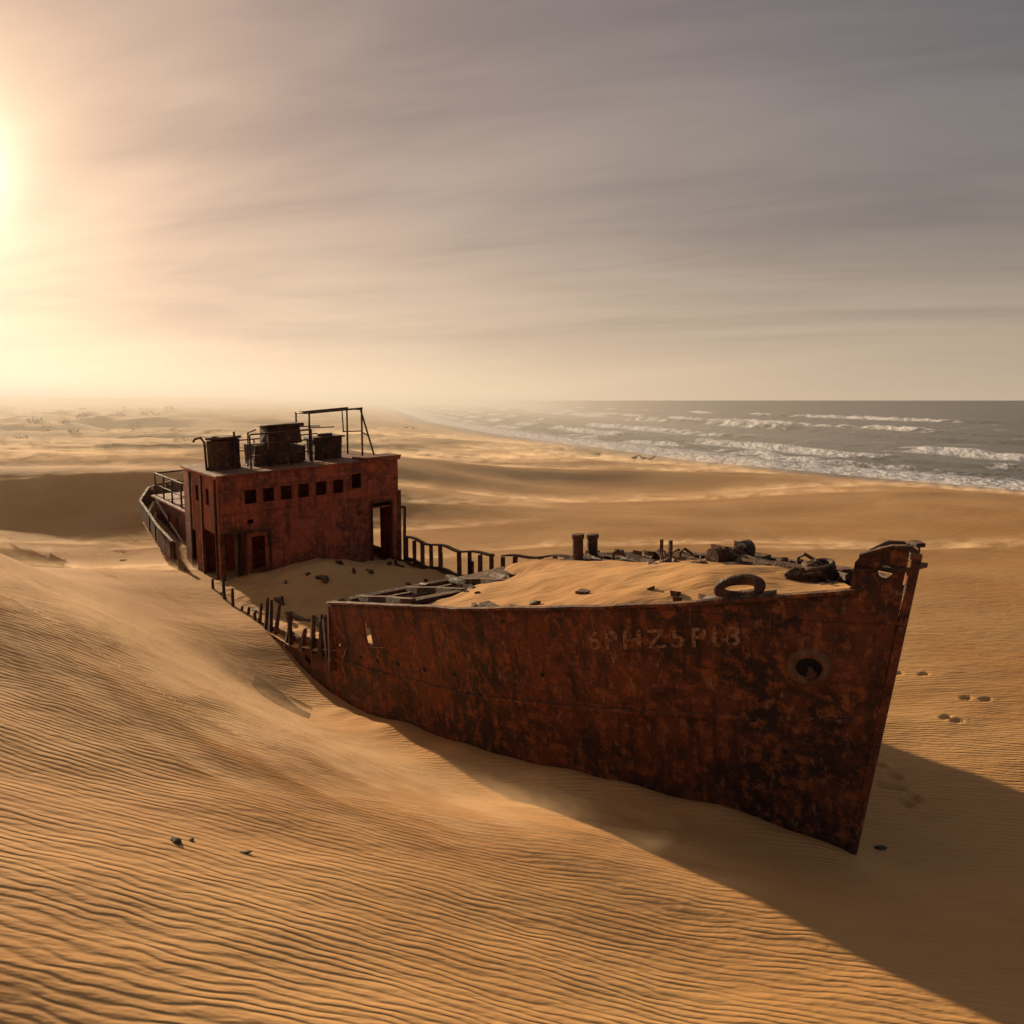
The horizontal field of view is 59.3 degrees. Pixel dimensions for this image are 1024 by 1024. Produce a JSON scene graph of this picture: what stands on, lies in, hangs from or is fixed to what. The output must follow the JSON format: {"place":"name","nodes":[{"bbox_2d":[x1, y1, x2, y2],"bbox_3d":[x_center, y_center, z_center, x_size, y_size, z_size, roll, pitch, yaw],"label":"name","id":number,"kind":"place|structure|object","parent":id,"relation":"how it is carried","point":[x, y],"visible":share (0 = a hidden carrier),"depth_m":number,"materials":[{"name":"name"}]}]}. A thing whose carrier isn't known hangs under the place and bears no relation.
{"place":"outdoors","nodes":[
{"label":"outdoors","id":0,"kind":"place"},
{"bbox_2d":[303,433,344,459],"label":"skylight box","id":1,"kind":"object","parent":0,"point":[327,445],"visible":0.97,"depth_m":41.18,"materials":[{"name":"metal"}]},
{"bbox_2d":[0,396,1023,1023],"bbox_3d":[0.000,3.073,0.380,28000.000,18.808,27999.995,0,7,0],"label":"sand ground","id":2,"kind":"structure","parent":0,"point":[152,702],"depth_m":13.94,"materials":[{"name":"beige sand"}]},
{"bbox_2d":[1,406,192,441],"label":"dune scrub","id":3,"kind":"object","parent":2,"relation":"on","point":[85,415],"visible":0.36,"depth_m":231.78,"materials":[{"name":"brown plant"}]},
{"bbox_2d":[170,837,181,844],"bbox_3d":[-3.899,3.821,10.456,0.127,0.066,0.219,-6,9,-41],"label":"stone","id":4,"kind":"object","parent":2,"relation":"on","point":[176,840],"visible":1,"depth_m":10.42,"materials":[{"name":"grey stone"}]},
{"bbox_2d":[239,850,252,853],"bbox_3d":[-3.146,4.003,10.577,0.194,0.028,0.082,-3,8,-23],"label":"stone","id":5,"kind":"object","parent":2,"relation":"on","point":[246,852],"visible":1,"depth_m":10.58,"materials":[{"name":"grey stone"}]},
{"bbox_2d":[143,505,382,568],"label":"aft deck","id":6,"kind":"structure","parent":2,"relation":"on","point":[181,552],"depth_m":44.01,"materials":[{"name":"rusted steel"}]},
{"bbox_2d":[139,479,182,562],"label":"stern bulwark","id":7,"kind":"object","parent":6,"relation":"on","point":[166,543],"visible":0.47,"depth_m":46.66,"materials":[{"name":"metal"}]},
{"bbox_2d":[151,491,185,545],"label":"poop house","id":8,"kind":"structure","parent":6,"relation":"on","point":[166,508],"depth_m":47.57,"materials":[{"name":"brown metal"}]},
{"bbox_2d":[154,470,183,507],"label":"poop railing","id":9,"kind":"object","parent":8,"relation":"on","point":[171,482],"visible":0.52,"depth_m":48.88,"materials":[{"name":"metal"}]},
{"bbox_2d":[183,459,397,579],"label":"deckhouse walls","id":10,"kind":"structure","parent":2,"relation":"on","point":[338,531],"depth_m":38.73,"materials":[{"name":"brown metal"}]},
{"bbox_2d":[192,432,240,470],"bbox_3d":[-12.777,-2.677,39.298,1.882,1.689,1.514,0,7,0],"label":"ventilator drum","id":11,"kind":"object","parent":10,"relation":"on","point":[223,452],"visible":1,"depth_m":38.75,"materials":[{"name":"metal"}]},
{"bbox_2d":[244,422,304,466],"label":"funnel casing","id":12,"kind":"object","parent":10,"relation":"on","point":[275,448],"visible":0.9,"depth_m":40.03,"materials":[{"name":"metal"}]},
{"bbox_2d":[180,450,400,571],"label":"deckhouse roof","id":13,"kind":"structure","parent":10,"relation":"on","point":[258,542],"depth_m":40.21,"materials":[{"name":"brown metal"}]},
{"bbox_2d":[188,472,405,580],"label":"deckhouse frames","id":14,"kind":"structure","parent":10,"relation":"attached to","point":[239,550],"depth_m":38.32,"materials":[{"name":"brown metal"}]},
{"bbox_2d":[239,407,374,468],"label":"roof railing","id":15,"kind":"object","parent":10,"relation":"on","point":[310,434],"visible":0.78,"depth_m":40.59,"materials":[{"name":"metal"}]},
{"bbox_2d":[218,472,397,517],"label":"deckhouse trim","id":16,"kind":"structure","parent":10,"relation":"attached to","point":[233,499],"depth_m":37.85,"materials":[{"name":"brown metal"}]},
{"bbox_2d":[214,558,444,650],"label":"sand","id":17,"kind":"structure","parent":2,"relation":"on","point":[304,595],"depth_m":34.29,"materials":[{"name":"beige sand"}]},
{"bbox_2d":[250,559,427,626],"bbox_3d":[-4.674,2.852,32.016,7.715,1.544,12.524,-5,9,-33],"label":"hold wreckage","id":18,"kind":"object","parent":17,"relation":"on","point":[322,578],"visible":0.27,"depth_m":33.01,"materials":[{"name":"metal"}]},
{"bbox_2d":[149,501,903,851],"bbox_3d":[-9.338,1.920,35.161,4.185,6.953,52.288,-4,8,-31],"label":"starboard plating","id":19,"kind":"object","parent":2,"relation":"on","point":[811,783],"visible":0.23,"depth_m":16.05,"materials":[{"name":"brown metal"}]},
{"bbox_2d":[211,577,338,671],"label":"starboard broken frames","id":20,"kind":"structure","parent":19,"relation":"attached to","point":[326,640],"depth_m":25.78,"materials":[{"name":"brown metal"}]},
{"bbox_2d":[281,642,854,723],"bbox_3d":[1.070,3.546,22.239,8.418,2.485,17.920,-4,8,-31],"label":"rubbing strake","id":21,"kind":"object","parent":19,"relation":"attached to","point":[765,718],"visible":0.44,"depth_m":16.54,"materials":[{"name":"metal"}]},
{"bbox_2d":[346,651,821,753],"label":"hull openings","id":22,"kind":"object","parent":19,"relation":"attached to","point":[802,665],"visible":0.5,"depth_m":14.49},
{"bbox_2d":[337,558,849,661],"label":"sand","id":23,"kind":"structure","parent":19,"relation":"on","point":[552,581],"depth_m":18.32,"materials":[{"name":"beige sand"}]},
{"bbox_2d":[348,552,644,604],"bbox_3d":[-0.272,1.851,23.813,7.473,1.527,4.023,-3,8,-25],"label":"hatch coaming","id":24,"kind":"object","parent":23,"relation":"on","point":[449,585],"visible":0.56,"depth_m":23.53,"materials":[{"name":"metal"}]},
{"bbox_2d":[560,533,609,560],"bbox_3d":[2.061,1.082,25.370,1.309,0.989,0.611,-4,8,-31],"label":"mooring bollard","id":25,"kind":"object","parent":23,"relation":"on","point":[592,547],"visible":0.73,"depth_m":25.27,"materials":[{"name":"metal"}]},
{"bbox_2d":[463,548,837,622],"bbox_3d":[2.233,1.311,19.800,6.441,1.481,10.155,-2,8,-19],"label":"deck wreckage","id":26,"kind":"object","parent":23,"relation":"on","point":[680,555],"visible":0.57,"depth_m":18.37,"materials":[{"name":"metal"}]},
{"bbox_2d":[648,539,771,564],"bbox_3d":[4.341,0.992,19.454,2.739,0.634,2.261,0,7,0],"label":"windlass","id":27,"kind":"object","parent":23,"relation":"on","point":[717,553],"visible":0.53,"depth_m":19.56,"materials":[{"name":"metal"}]},
{"bbox_2d":[783,558,839,582],"bbox_3d":[5.540,1.110,16.648,0.915,0.506,0.798,7,10,43],"label":"chain heap","id":28,"kind":"object","parent":23,"relation":"on","point":[815,570],"visible":0.84,"depth_m":16.42,"materials":[{"name":"metal"}]},
{"bbox_2d":[326,551,890,610],"bbox_3d":[2.285,1.625,19.954,8.635,2.528,13.557,-4,8,-31],"label":"gunwale rail","id":29,"kind":"object","parent":19,"relation":"attached to","point":[842,591],"visible":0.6,"depth_m":16.16,"materials":[{"name":"metal"}]},
{"bbox_2d":[702,574,776,606],"bbox_3d":[3.736,1.301,14.798,1.149,0.603,0.300,4,8,29],"label":"fairlead chock","id":30,"kind":"object","parent":29,"relation":"on","point":[758,583],"visible":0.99,"depth_m":14.70,"materials":[{"name":"metal"}]},
{"bbox_2d":[589,626,739,648],"bbox_3d":[2.572,2.197,15.630,2.825,0.819,0.110,5,8,33],"label":"hull lettering","id":31,"kind":"object","parent":19,"relation":"attached to","point":[675,636],"visible":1,"depth_m":15.55,"materials":[{"name":"brown paint"}]},
{"bbox_2d":[786,649,832,685],"bbox_3d":[5.400,2.403,14.840,1.873,0.744,0.639,-4,8,-31],"label":"hawse pipe","id":32,"kind":"object","parent":19,"relation":"attached to","point":[823,659],"visible":0.56,"depth_m":14.39,"materials":[{"name":"metal"}]},
{"bbox_2d":[374,546,904,585],"bbox_3d":[-5.543,1.518,37.412,4.129,6.736,52.288,-4,8,-31],"label":"port plating","id":33,"kind":"object","parent":2,"relation":"on","point":[845,577],"visible":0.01,"depth_m":37.09,"materials":[{"name":"brown metal"}]},
{"bbox_2d":[403,536,571,575],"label":"port bulwark frames","id":34,"kind":"structure","parent":33,"relation":"attached to","point":[414,560],"depth_m":36.00,"materials":[{"name":"brown metal"}]},
{"bbox_2d":[585,548,835,580],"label":"forecastle brackets","id":35,"kind":"object","parent":33,"relation":"attached to","point":[648,554],"visible":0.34,"depth_m":24.65,"materials":[{"name":"metal"}]},
{"bbox_2d":[848,553,922,854],"bbox_3d":[5.774,3.900,14.403,0.170,6.729,1.320,-4,8,-31],"label":"stem bar","id":36,"kind":"object","parent":33,"relation":"attached to","point":[911,578],"visible":0.84,"depth_m":14.04,"materials":[{"name":"brown metal"}]},
{"bbox_2d":[850,544,919,598],"bbox_3d":[5.874,0.882,13.858,1.153,0.875,0.667,-4,8,-31],"label":"stem head","id":37,"kind":"object","parent":36,"relation":"attached to","point":[868,580],"visible":0.69,"depth_m":13.70},
{"bbox_2d":[859,540,927,574],"bbox_3d":[5.913,0.660,13.766,1.185,0.453,0.672,-4,8,-31],"label":"stem head rim","id":38,"kind":"object","parent":37,"relation":"attached to","point":[892,545],"visible":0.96,"depth_m":13.59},
{"bbox_2d":[874,845,886,849],"bbox_3d":[6.211,5.663,15.172,0.217,0.086,0.142,-1,7,-9],"label":"stone","id":39,"kind":"object","parent":2,"relation":"on","point":[881,847],"visible":1,"depth_m":15.14,"materials":[{"name":"grey stone"}]},
{"bbox_2d":[0,0,1023,400],"label":"sky","id":40,"kind":"structure","parent":0,"point":[386,200],"materials":[{"name":"grey"}]},
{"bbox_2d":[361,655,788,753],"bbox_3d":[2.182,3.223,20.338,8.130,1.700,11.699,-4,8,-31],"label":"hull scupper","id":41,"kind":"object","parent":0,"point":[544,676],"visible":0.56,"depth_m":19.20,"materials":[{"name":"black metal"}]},
{"bbox_2d":[370,400,1023,489],"bbox_3d":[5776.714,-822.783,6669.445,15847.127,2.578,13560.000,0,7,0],"label":"sea","id":42,"kind":"structure","parent":0,"point":[973,443],"depth_m":257.11,"materials":[{"name":"liquid"}]}
]}

